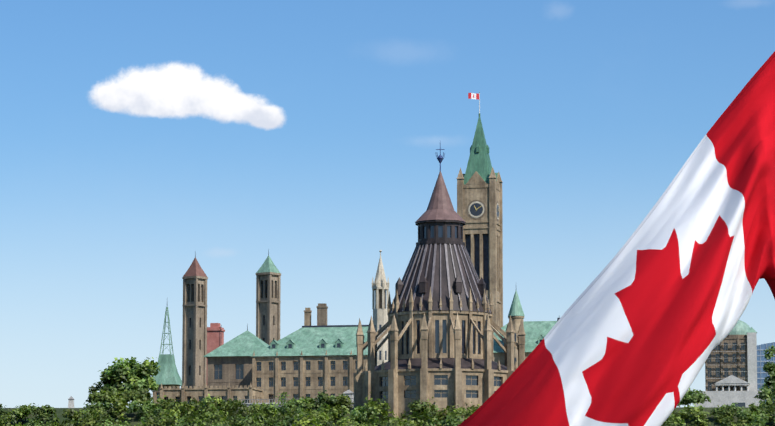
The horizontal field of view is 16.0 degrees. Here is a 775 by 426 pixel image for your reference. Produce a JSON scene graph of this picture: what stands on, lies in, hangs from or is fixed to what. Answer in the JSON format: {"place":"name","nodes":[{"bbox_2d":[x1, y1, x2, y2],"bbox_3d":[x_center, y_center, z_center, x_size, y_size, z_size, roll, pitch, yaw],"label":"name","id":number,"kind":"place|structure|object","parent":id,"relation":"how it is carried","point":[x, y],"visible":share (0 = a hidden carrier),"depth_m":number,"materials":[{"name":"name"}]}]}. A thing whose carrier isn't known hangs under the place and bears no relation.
{"place":"outdoors","nodes":[
{"label":"outdoors","id":0,"kind":"place"},
{"bbox_2d":[0,0,774,407],"label":"sky","id":1,"kind":"structure","parent":0,"point":[138,138],"materials":[{"name":"blue"}]},
{"bbox_2d":[2,407,774,425],"bbox_3d":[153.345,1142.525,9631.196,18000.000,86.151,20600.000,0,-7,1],"label":"bushes","id":2,"kind":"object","parent":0,"point":[134,419],"depth_m":687.76,"materials":[{"name":"green plant"}]},
{"bbox_2d":[68,396,74,407],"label":"distant monument","id":3,"kind":"object","parent":2,"relation":"on","point":[71,399],"visible":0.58,"depth_m":899.93,"materials":[{"name":"stone"}]},
{"bbox_2d":[153,307,181,403],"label":"spire","id":4,"kind":"structure","parent":2,"relation":"on","point":[168,375],"depth_m":911.15,"materials":[{"name":"metal"}]},
{"bbox_2d":[182,252,207,387],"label":"tower","id":5,"kind":"structure","parent":2,"relation":"on","point":[194,342],"depth_m":851.50,"materials":[{"name":"stone"}]},
{"bbox_2d":[159,383,262,405],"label":"low building wing","id":6,"kind":"structure","parent":2,"relation":"on","point":[199,393],"depth_m":792.46,"materials":[{"name":"stone"}]},
{"bbox_2d":[207,323,224,360],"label":"chimney","id":7,"kind":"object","parent":2,"relation":"on","point":[215,335],"depth_m":880.40,"materials":[{"name":"red brick"}]},
{"bbox_2d":[203,324,268,387],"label":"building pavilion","id":8,"kind":"structure","parent":2,"relation":"on","point":[230,362],"depth_m":817.22,"materials":[{"name":"stone"}]},
{"bbox_2d":[238,390,353,407],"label":"terrace retaining wall","id":9,"kind":"structure","parent":2,"relation":"on","point":[349,393],"depth_m":743.32,"materials":[{"name":"grey stone"}]},
{"bbox_2d":[250,303,368,402],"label":"block wing","id":10,"kind":"structure","parent":2,"relation":"on","point":[306,359],"depth_m":802.68,"materials":[{"name":"beige stone"}]},
{"bbox_2d":[256,249,280,344],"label":"tower","id":11,"kind":"structure","parent":10,"relation":"on","point":[268,285],"depth_m":852.18,"materials":[{"name":"stone"}]},
{"bbox_2d":[372,250,388,365],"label":"spire","id":12,"kind":"structure","parent":2,"relation":"on","point":[380,289],"depth_m":770.83,"materials":[{"name":"stone"}]},
{"bbox_2d":[0,390,774,425],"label":"hillside trees","id":13,"kind":"object","parent":2,"relation":"on","point":[169,412],"visible":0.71,"depth_m":671.99,"materials":[{"name":"green plant"}]},
{"bbox_2d":[86,345,774,407],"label":"trees","id":14,"kind":"object","parent":2,"relation":"on","point":[136,378],"visible":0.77,"depth_m":774.19,"materials":[{"name":"green plant"}]},
{"bbox_2d":[354,144,525,425],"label":"library of parliament","id":15,"kind":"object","parent":2,"relation":"on","point":[441,325],"visible":0.94,"depth_m":689.99,"materials":[{"name":"sandstone"},{"name":"dark brown weathered copper"},{"name":"glass"}]},
{"bbox_2d":[456,92,502,332],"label":"clock tower","id":16,"kind":"structure","parent":2,"relation":"on","point":[479,199],"depth_m":880.99,"materials":[{"name":"stone"}]},
{"bbox_2d":[468,93,478,99],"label":"flag","id":17,"kind":"object","parent":16,"relation":"attached to","point":[473,95],"visible":1,"depth_m":889.86,"materials":[{"name":"red fabric"}]},
{"bbox_2d":[493,291,559,366],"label":"block wing","id":18,"kind":"structure","parent":2,"relation":"on","point":[536,332],"depth_m":822.15,"materials":[{"name":"green metal"}]},
{"bbox_2d":[694,320,762,406],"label":"office building","id":19,"kind":"structure","parent":2,"relation":"on","point":[731,369],"depth_m":1147.81,"materials":[{"name":"concrete"}]},
{"bbox_2d":[757,342,774,402],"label":"glass office building","id":20,"kind":"structure","parent":2,"relation":"on","point":[761,373],"depth_m":1498.01,"materials":[{"name":"blue glass"}]},
{"bbox_3d":[1.761,0.930,11.811,0.070,4.291,0.573,0,-7,1],"label":"flag pole","id":21,"kind":"object","parent":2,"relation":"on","visible":0},
{"bbox_2d":[458,51,774,425],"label":"canadian flag","id":22,"kind":"object","parent":21,"relation":"attached to","point":[641,329],"visible":1,"depth_m":11.41,"materials":[{"name":"fabric"}]}
]}

